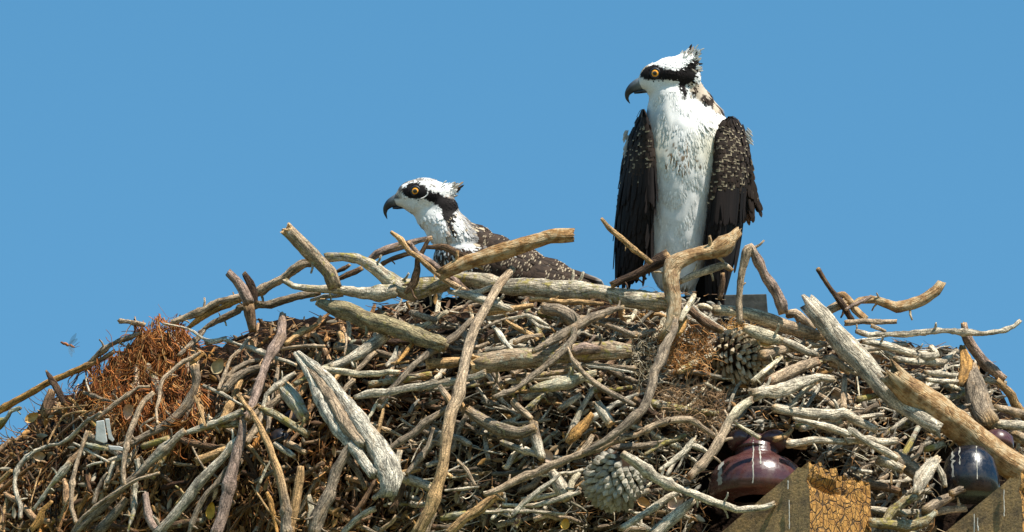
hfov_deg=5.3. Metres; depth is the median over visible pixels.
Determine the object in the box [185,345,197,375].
stick
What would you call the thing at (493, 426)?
branch
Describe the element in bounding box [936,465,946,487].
stick
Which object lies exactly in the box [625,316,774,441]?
shredded bark wads
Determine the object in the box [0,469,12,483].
stick
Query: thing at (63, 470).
branch
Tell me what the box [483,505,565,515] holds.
twig
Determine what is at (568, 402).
stick
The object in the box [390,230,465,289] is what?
stick
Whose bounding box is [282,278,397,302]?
branch
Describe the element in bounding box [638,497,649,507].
dead leaf
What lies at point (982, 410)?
log
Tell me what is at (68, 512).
twig
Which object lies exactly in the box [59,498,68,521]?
twig
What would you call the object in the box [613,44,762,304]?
osprey
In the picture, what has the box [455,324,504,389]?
stick
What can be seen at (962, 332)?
branch
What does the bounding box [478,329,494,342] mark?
branch
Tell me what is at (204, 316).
branch
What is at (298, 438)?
dry stalks
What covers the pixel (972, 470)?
insulator
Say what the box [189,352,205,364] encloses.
bark strip
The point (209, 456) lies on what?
stick
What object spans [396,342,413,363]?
stick
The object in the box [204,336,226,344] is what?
stick
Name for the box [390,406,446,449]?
branch
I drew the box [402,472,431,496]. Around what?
branch
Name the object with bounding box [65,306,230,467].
rusty rootlets
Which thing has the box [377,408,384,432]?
bark strip
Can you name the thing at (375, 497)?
stick
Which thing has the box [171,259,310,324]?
branch
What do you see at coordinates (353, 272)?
stick
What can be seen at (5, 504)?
stick
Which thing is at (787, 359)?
twig
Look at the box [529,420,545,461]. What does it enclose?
branch
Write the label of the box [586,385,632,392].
stick
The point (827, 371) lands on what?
stick
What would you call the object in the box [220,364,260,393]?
branch
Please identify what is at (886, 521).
branch
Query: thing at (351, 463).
branch
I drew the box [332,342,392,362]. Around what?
stick
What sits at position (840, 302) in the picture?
stick
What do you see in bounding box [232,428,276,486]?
twig
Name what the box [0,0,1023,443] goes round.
sky
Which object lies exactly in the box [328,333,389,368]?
branch
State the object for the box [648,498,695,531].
branch
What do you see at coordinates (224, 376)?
stick
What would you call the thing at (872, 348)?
stick
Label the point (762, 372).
stick
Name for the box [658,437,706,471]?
stick
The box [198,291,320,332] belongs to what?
branch
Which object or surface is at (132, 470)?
twig
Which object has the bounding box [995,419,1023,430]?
branch
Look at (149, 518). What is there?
stick
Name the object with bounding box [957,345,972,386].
bark strip
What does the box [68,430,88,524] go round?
stick
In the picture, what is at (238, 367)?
stick
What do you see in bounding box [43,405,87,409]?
twig
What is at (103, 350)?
branch
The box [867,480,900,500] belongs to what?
branch
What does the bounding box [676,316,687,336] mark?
stick
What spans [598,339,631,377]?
stick
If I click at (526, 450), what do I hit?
stick
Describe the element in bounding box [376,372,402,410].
stick
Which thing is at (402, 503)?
stick
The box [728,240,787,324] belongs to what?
branch
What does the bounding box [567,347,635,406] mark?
stick
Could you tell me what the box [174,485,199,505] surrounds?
stick
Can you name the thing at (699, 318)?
branch
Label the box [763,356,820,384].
branch
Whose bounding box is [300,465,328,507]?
stick
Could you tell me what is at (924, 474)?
bark strip
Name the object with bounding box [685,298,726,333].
stick
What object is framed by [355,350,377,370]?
bark strip
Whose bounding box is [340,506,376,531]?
stick
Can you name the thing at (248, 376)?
stick
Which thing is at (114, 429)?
stick
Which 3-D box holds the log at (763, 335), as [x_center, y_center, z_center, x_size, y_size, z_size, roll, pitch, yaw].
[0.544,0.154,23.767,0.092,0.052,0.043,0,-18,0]
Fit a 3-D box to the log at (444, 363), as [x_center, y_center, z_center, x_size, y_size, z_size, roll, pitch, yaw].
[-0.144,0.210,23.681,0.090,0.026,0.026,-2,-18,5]
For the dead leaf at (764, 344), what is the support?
on the log at (763, 335)
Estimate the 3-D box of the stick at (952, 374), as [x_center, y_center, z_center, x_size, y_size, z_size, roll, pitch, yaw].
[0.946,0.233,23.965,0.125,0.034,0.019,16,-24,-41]
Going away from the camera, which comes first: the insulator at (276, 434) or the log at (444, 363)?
the log at (444, 363)
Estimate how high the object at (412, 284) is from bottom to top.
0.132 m
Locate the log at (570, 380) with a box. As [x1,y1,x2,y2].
[529,367,596,391]
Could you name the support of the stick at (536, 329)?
on the stick at (513, 373)
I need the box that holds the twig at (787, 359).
[776,356,824,362]
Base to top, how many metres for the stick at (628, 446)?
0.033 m
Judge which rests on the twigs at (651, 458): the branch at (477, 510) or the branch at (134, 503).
the branch at (477, 510)
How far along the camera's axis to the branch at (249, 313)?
23.95 m
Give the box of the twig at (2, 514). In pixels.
[0,505,3,522]
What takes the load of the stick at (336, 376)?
on the twigs at (651, 458)
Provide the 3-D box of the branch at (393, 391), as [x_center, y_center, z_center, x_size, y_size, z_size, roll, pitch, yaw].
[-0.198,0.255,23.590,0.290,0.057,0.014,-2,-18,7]
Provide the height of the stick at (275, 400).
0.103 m
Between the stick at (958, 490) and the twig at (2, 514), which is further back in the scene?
the twig at (2, 514)
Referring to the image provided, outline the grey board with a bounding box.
[724,294,767,317]
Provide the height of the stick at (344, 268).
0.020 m
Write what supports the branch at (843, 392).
attached to the log at (852, 352)
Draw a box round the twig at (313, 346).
[280,343,325,353]
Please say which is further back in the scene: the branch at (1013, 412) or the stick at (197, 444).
the branch at (1013, 412)
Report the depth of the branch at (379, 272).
23.89 m
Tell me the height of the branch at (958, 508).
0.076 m
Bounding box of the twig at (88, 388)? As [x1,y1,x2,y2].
[85,376,90,392]
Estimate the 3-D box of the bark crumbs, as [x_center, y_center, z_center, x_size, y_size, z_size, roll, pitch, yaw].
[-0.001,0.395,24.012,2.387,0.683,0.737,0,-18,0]
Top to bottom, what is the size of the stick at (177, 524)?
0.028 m
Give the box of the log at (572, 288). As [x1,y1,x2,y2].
[426,269,666,311]
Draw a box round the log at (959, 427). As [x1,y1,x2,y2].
[880,358,1023,479]
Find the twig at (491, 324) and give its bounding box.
[480,318,505,330]
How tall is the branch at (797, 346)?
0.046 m
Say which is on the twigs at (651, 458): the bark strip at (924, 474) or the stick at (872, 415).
the stick at (872, 415)
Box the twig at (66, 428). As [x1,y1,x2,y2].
[51,416,83,442]
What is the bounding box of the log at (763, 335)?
[742,323,783,349]
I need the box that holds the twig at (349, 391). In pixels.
[346,376,350,396]
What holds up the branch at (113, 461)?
on the stick at (97, 489)
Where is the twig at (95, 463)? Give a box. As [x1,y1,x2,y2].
[86,461,104,466]
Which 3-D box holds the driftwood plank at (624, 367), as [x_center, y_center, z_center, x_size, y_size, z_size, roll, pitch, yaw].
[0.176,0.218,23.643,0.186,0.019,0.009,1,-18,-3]
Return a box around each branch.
[0,349,115,413]
[32,460,72,510]
[71,428,186,531]
[88,331,140,361]
[94,497,128,531]
[105,453,130,483]
[118,391,155,484]
[123,458,145,531]
[130,363,200,447]
[140,435,169,448]
[152,429,235,531]
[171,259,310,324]
[177,328,205,356]
[185,408,244,435]
[187,292,241,328]
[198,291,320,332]
[206,420,239,430]
[210,420,246,531]
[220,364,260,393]
[236,393,299,531]
[241,312,286,420]
[243,303,256,332]
[257,405,310,437]
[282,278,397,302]
[290,466,304,530]
[304,437,350,531]
[322,366,400,377]
[324,252,449,306]
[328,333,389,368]
[347,456,367,490]
[368,236,432,259]
[377,316,473,404]
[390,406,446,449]
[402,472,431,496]
[411,265,515,531]
[435,228,574,280]
[440,510,465,520]
[444,486,504,531]
[447,286,513,311]
[464,406,537,447]
[474,341,489,349]
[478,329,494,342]
[483,411,715,499]
[491,300,624,398]
[510,398,532,420]
[513,333,542,344]
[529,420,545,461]
[540,302,590,327]
[582,316,678,455]
[618,491,682,530]
[620,450,775,518]
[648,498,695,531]
[653,227,741,342]
[679,262,733,284]
[686,396,753,480]
[688,307,723,333]
[711,305,823,339]
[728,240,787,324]
[747,373,835,402]
[757,338,819,363]
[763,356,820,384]
[771,398,877,432]
[783,337,818,357]
[785,309,815,328]
[786,435,898,450]
[787,438,807,449]
[792,417,899,461]
[798,424,816,431]
[822,354,857,375]
[827,298,848,313]
[837,280,945,319]
[840,376,855,408]
[844,318,896,328]
[855,319,1021,337]
[862,335,939,360]
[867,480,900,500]
[867,493,937,531]
[875,455,905,476]
[893,349,958,365]
[911,497,967,519]
[920,493,954,515]
[961,321,1006,381]
[984,377,1006,384]
[993,404,1023,419]
[995,377,1023,420]
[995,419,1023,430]
[1010,430,1023,444]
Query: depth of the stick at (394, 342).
23.83 m
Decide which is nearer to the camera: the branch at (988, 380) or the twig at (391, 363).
the twig at (391, 363)
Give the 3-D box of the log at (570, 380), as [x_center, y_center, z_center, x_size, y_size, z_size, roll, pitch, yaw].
[0.110,0.246,23.586,0.146,0.057,0.036,0,-18,0]
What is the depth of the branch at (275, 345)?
23.76 m
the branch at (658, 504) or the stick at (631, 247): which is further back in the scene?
the stick at (631, 247)
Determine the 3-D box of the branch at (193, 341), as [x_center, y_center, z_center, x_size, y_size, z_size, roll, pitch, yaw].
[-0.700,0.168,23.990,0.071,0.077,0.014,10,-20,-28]
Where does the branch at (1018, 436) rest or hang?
attached to the branch at (1017, 425)
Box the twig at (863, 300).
[845,295,871,310]
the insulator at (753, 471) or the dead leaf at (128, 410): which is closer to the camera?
the insulator at (753, 471)
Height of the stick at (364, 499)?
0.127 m
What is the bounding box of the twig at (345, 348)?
[342,332,346,355]
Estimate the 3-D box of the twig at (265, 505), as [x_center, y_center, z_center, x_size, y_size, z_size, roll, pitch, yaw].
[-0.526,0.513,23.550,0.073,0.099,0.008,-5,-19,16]
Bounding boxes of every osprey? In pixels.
[383,177,603,302]
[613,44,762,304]
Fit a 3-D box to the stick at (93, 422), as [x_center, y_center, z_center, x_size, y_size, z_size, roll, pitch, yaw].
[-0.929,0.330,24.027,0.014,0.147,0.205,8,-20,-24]
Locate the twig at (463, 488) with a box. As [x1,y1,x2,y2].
[444,486,478,491]
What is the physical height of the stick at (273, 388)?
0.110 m
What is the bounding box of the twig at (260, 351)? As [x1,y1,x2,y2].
[162,323,296,366]
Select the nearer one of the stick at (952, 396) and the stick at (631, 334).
the stick at (631, 334)
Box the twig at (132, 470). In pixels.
[130,459,133,508]
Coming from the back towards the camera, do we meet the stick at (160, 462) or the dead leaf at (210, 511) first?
the stick at (160, 462)
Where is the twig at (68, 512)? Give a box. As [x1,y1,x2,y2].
[36,495,93,531]
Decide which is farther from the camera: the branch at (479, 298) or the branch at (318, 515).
the branch at (479, 298)
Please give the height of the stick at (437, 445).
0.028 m
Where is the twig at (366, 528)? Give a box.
[362,525,375,531]
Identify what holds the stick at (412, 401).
on the twigs at (651, 458)
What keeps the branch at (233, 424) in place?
on the twigs at (651, 458)
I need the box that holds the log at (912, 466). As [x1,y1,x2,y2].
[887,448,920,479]
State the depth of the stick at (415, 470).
23.62 m
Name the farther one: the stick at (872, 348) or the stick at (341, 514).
the stick at (872, 348)
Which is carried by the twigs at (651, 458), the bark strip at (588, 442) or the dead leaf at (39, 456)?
the dead leaf at (39, 456)
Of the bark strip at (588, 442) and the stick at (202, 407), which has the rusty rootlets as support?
the stick at (202, 407)
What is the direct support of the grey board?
on the twigs at (651, 458)
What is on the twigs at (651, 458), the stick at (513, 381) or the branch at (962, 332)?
the stick at (513, 381)
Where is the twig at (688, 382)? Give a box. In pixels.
[661,376,699,399]
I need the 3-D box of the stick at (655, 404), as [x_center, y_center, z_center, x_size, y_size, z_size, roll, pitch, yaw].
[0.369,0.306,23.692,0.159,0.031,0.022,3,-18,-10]
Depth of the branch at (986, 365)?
24.08 m
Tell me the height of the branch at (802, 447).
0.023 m
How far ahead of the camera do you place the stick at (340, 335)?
23.87 m
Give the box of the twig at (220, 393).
[202,384,242,405]
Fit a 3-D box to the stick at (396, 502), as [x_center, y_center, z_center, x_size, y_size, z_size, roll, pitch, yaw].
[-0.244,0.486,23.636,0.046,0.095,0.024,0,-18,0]
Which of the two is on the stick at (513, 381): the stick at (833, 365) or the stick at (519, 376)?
the stick at (519, 376)
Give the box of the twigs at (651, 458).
[0,291,1023,531]
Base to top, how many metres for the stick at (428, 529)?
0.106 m
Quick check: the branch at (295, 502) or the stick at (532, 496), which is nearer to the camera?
the stick at (532, 496)
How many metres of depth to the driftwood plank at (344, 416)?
23.52 m
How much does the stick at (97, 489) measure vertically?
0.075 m
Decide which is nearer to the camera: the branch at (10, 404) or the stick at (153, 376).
the stick at (153, 376)
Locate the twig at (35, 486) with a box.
[30,469,41,503]
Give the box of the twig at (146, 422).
[139,416,155,433]
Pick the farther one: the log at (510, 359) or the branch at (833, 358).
the branch at (833, 358)
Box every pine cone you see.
[581,449,646,513]
[712,328,776,385]
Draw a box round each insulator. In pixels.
[269,429,291,446]
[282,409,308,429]
[708,430,797,513]
[941,445,999,504]
[989,429,1013,448]
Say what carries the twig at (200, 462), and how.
on the stick
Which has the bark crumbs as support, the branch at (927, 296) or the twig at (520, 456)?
the twig at (520, 456)
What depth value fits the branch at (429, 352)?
23.66 m
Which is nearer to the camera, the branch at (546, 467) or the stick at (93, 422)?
the branch at (546, 467)
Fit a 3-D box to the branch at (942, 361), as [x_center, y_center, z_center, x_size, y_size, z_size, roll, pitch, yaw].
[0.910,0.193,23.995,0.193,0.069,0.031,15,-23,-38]
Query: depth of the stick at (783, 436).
23.64 m
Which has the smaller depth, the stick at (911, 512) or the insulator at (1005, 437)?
the stick at (911, 512)
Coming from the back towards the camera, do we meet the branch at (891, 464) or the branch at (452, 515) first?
the branch at (891, 464)
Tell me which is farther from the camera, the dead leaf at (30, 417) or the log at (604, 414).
the dead leaf at (30, 417)
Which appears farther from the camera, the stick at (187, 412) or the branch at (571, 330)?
the stick at (187, 412)
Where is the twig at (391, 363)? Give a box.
[375,360,408,367]
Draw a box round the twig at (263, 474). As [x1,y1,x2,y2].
[258,460,269,483]
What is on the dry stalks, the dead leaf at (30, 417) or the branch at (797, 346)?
the dead leaf at (30, 417)
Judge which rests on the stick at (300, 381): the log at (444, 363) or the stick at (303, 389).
the stick at (303, 389)
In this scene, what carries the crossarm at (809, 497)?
attached to the crossarm at (1000, 508)
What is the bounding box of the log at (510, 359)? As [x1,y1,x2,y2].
[469,334,632,381]
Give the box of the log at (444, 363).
[425,357,460,369]
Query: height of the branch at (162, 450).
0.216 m
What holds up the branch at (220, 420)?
on the branch at (233, 424)
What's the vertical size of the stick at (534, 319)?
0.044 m
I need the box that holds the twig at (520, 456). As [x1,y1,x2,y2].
[502,430,558,469]
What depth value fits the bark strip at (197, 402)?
23.76 m
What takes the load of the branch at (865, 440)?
on the branch at (805, 441)
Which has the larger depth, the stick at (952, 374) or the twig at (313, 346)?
the stick at (952, 374)
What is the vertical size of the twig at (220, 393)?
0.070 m
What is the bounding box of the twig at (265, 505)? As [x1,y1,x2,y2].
[251,485,280,523]
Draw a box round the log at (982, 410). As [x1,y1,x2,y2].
[964,362,999,430]
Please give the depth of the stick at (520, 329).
23.70 m
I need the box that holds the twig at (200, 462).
[192,447,203,468]
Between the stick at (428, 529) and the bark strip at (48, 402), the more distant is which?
the bark strip at (48, 402)
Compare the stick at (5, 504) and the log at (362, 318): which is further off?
the stick at (5, 504)
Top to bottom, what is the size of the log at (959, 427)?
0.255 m
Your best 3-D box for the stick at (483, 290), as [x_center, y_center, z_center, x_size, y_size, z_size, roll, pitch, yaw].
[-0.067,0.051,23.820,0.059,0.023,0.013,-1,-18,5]
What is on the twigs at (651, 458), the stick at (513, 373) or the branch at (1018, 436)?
the stick at (513, 373)
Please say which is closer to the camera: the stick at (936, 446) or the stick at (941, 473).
the stick at (941, 473)
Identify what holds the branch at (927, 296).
attached to the branch at (834, 307)
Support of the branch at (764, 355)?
on the pine cone at (738, 352)
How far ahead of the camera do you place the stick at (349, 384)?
23.65 m
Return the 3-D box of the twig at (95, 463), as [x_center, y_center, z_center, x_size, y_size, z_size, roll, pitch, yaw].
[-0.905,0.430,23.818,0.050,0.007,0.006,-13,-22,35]
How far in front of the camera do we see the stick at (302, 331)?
23.87 m
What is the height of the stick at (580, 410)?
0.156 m
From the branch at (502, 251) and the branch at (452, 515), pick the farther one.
the branch at (502, 251)
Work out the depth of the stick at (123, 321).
24.10 m
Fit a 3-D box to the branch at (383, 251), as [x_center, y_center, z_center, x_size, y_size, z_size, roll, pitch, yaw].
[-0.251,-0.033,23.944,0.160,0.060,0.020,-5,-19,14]
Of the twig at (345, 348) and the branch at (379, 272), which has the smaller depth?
the twig at (345, 348)
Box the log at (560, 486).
[548,469,574,502]
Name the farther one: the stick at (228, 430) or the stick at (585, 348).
the stick at (228, 430)
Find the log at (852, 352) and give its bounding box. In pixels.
[800,294,942,438]
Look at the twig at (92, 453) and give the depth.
23.84 m
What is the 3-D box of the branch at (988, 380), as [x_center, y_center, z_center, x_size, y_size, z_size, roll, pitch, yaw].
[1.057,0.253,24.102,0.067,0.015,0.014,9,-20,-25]
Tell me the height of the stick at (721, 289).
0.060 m
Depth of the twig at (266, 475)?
23.70 m
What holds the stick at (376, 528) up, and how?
on the twigs at (651, 458)
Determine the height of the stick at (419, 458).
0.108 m
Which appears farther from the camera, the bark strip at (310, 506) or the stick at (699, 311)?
the stick at (699, 311)
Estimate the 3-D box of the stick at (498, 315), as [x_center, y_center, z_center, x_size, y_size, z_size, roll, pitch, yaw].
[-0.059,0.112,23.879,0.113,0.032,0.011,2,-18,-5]
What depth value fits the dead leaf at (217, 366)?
23.86 m
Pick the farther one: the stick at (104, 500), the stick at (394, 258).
the stick at (394, 258)
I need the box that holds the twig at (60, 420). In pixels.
[46,410,85,444]
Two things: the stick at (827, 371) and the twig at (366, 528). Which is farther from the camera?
the stick at (827, 371)
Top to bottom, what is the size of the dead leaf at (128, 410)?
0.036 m
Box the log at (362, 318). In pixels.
[315,298,448,352]
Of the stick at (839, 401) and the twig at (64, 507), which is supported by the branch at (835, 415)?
the stick at (839, 401)
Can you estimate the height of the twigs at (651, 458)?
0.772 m
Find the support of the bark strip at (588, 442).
on the pine cone at (613, 482)
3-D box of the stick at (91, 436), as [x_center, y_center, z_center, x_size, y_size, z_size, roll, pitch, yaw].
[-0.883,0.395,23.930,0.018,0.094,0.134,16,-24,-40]
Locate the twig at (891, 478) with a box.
[890,472,892,484]
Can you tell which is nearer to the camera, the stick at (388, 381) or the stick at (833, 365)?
the stick at (388, 381)
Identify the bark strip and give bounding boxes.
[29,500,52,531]
[39,389,55,418]
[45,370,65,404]
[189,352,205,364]
[193,395,206,426]
[242,271,257,303]
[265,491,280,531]
[306,494,313,526]
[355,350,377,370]
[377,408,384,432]
[385,346,398,367]
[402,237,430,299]
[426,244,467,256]
[580,434,594,449]
[609,249,670,289]
[861,388,874,394]
[912,455,941,495]
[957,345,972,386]
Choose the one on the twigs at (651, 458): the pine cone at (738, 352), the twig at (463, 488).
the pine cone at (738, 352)
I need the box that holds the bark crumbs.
[0,291,1023,531]
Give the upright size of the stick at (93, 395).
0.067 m
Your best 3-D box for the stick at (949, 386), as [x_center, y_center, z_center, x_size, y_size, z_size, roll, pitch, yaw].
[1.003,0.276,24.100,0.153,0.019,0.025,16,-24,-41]
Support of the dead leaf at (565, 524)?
attached to the log at (560, 486)
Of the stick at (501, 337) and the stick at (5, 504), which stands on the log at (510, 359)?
the stick at (501, 337)
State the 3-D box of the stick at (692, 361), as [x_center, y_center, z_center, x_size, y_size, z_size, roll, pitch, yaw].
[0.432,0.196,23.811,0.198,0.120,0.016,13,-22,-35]
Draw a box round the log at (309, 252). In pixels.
[280,223,341,290]
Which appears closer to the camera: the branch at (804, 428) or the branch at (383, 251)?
the branch at (804, 428)
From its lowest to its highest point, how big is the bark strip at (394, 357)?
0.060 m
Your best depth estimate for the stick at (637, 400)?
23.67 m
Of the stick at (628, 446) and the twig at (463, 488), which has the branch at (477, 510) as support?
the twig at (463, 488)
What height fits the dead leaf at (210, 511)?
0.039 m
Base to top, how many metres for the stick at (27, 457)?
0.221 m
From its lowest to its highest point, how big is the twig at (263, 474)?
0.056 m
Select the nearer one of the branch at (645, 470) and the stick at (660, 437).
the branch at (645, 470)
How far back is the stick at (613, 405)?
23.67 m
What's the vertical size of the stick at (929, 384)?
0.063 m
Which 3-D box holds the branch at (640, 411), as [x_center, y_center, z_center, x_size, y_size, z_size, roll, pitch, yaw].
[0.273,0.248,23.541,0.255,0.359,0.085,12,-21,-32]
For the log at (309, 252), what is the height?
0.138 m
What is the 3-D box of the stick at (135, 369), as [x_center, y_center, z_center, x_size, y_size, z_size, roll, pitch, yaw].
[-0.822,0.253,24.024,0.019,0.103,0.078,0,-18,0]
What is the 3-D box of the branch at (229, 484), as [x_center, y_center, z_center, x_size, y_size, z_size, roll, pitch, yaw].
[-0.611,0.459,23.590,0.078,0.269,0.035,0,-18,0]
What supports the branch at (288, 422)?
on the twigs at (651, 458)
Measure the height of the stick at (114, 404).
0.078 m
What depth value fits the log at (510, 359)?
23.63 m
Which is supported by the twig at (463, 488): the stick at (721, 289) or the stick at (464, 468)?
the stick at (464, 468)
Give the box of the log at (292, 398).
[278,381,309,423]
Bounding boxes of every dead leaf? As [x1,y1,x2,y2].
[25,413,38,422]
[34,452,45,460]
[123,403,133,419]
[206,502,214,519]
[211,358,223,373]
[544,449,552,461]
[561,518,569,529]
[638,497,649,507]
[668,497,683,508]
[757,340,770,346]
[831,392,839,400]
[872,355,881,362]
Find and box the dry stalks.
[0,286,1023,531]
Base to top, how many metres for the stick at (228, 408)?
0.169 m
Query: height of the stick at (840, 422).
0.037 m
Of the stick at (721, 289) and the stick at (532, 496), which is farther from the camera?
the stick at (721, 289)
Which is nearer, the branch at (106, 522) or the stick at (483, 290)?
the branch at (106, 522)
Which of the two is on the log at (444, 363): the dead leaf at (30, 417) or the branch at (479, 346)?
the branch at (479, 346)
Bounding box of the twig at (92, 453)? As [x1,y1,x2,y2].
[73,442,109,462]
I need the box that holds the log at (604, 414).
[594,400,615,427]
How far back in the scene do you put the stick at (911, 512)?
23.63 m
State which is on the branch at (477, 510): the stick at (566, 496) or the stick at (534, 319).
the stick at (566, 496)
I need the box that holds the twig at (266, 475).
[253,465,284,483]
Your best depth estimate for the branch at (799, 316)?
23.94 m
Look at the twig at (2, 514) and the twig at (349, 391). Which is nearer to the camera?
the twig at (349, 391)
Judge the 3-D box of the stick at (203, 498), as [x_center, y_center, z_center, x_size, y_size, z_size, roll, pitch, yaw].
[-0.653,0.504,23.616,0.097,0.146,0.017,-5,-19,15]
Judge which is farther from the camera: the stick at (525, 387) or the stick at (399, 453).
the stick at (525, 387)
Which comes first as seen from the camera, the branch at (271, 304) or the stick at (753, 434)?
the stick at (753, 434)
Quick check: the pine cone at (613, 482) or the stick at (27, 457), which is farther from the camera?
the stick at (27, 457)
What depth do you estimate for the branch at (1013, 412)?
24.04 m
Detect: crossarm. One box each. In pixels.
[722,461,870,531]
[946,472,1023,531]
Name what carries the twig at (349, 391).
on the stick at (349, 384)
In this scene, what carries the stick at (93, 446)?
on the twig at (92, 453)
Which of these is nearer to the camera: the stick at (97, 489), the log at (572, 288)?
the stick at (97, 489)
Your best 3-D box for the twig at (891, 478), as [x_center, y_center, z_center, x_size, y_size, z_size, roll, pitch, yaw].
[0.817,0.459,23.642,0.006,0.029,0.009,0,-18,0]
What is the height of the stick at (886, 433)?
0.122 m
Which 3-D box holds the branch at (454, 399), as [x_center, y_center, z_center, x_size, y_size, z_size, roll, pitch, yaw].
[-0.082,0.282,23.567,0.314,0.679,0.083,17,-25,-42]
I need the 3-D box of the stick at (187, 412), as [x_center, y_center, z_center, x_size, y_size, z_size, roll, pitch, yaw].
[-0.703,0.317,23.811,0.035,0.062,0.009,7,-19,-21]
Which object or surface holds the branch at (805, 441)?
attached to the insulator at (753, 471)
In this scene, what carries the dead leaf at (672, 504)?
attached to the branch at (658, 504)
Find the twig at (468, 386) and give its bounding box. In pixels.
[426,380,503,397]
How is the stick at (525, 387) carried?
on the stick at (495, 391)
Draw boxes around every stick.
[0,406,21,429]
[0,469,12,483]
[0,498,13,531]
[13,411,101,519]
[67,397,107,435]
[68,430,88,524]
[71,471,159,530]
[82,391,115,402]
[85,442,107,450]
[87,432,122,455]
[91,472,108,504]
[97,384,149,420]
[107,400,126,441]
[117,318,145,326]
[133,363,139,395]
[142,492,157,530]
[145,363,166,408]
[150,426,186,479]
[155,351,200,424]
[168,518,205,529]
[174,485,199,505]
[177,400,235,435]
[179,436,220,449]
[181,403,194,424]
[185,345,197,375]
[187,466,227,531]
[190,354,203,424]
[192,433,205,464]
[194,446,224,465]
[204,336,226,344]
[215,367,245,432]
[217,336,250,390]
[224,358,260,382]
[234,370,259,385]
[240,381,254,403]
[241,384,292,424]
[245,411,263,444]
[259,371,296,412]
[265,366,278,434]
[272,441,295,458]
[284,323,318,345]
[293,353,348,386]
[298,351,321,396]
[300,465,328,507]
[304,493,363,530]
[310,294,343,301]
[312,349,354,406]
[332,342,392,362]
[335,330,357,369]
[336,263,350,272]
[337,336,367,384]
[339,266,363,280]
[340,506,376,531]
[343,378,355,391]
[347,339,409,349]
[350,479,377,517]
[362,379,443,416]
[368,371,432,387]
[368,399,378,419]
[371,490,379,500]
[372,525,386,531]
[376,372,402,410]
[379,345,406,397]
[380,252,409,265]
[383,499,424,506]
[388,483,405,513]
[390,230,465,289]
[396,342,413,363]
[396,449,405,463]
[402,468,420,473]
[405,427,439,475]
[406,240,468,290]
[421,436,439,446]
[425,433,440,456]
[425,512,436,531]
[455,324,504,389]
[456,459,476,485]
[459,312,509,323]
[468,284,492,293]
[487,303,533,316]
[487,313,550,328]
[488,321,512,348]
[488,392,549,435]
[491,387,547,398]
[499,439,562,459]
[502,486,581,507]
[504,320,538,340]
[504,369,566,383]
[510,336,568,376]
[510,474,560,517]
[510,507,526,531]
[511,367,539,399]
[516,369,568,383]
[520,300,545,343]
[529,296,603,309]
[537,311,566,324]
[557,393,581,411]
[565,378,601,439]
[565,412,594,444]
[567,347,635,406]
[571,335,601,355]
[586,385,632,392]
[592,392,638,427]
[596,321,637,343]
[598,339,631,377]
[600,217,652,264]
[611,440,663,450]
[630,424,681,452]
[632,396,664,423]
[641,488,649,495]
[643,433,686,455]
[651,399,718,416]
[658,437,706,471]
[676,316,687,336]
[676,350,718,374]
[678,293,695,322]
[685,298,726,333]
[718,273,724,299]
[734,421,760,440]
[750,353,782,384]
[772,427,793,442]
[795,420,843,429]
[804,341,828,348]
[816,267,854,319]
[820,369,833,373]
[828,361,849,374]
[832,399,841,408]
[838,341,907,358]
[855,393,878,401]
[858,420,911,447]
[859,410,884,418]
[870,324,885,331]
[871,501,920,518]
[902,425,921,454]
[923,440,946,451]
[924,366,958,377]
[925,376,958,383]
[925,382,936,386]
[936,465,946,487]
[942,384,991,401]
[944,390,964,400]
[948,486,965,496]
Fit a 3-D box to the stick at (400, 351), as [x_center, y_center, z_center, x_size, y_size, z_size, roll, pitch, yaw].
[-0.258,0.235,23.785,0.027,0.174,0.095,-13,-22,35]
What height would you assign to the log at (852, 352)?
0.362 m
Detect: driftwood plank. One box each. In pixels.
[293,350,403,502]
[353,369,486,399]
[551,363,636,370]
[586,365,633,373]
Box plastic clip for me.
[95,419,122,450]
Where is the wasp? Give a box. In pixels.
[60,341,78,347]
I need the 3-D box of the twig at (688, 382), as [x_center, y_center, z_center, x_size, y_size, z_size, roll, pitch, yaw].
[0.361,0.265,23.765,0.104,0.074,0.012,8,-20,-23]
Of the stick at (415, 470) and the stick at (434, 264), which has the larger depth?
the stick at (434, 264)
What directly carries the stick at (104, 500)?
on the twigs at (651, 458)
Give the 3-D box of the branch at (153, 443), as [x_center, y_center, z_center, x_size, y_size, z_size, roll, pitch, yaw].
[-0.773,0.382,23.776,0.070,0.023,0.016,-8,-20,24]
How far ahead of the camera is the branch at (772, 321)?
23.84 m
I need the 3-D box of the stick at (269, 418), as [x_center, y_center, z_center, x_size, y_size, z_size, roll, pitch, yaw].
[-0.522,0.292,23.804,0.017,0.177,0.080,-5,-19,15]
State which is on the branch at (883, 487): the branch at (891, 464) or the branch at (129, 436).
the branch at (891, 464)
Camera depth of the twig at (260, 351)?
23.89 m

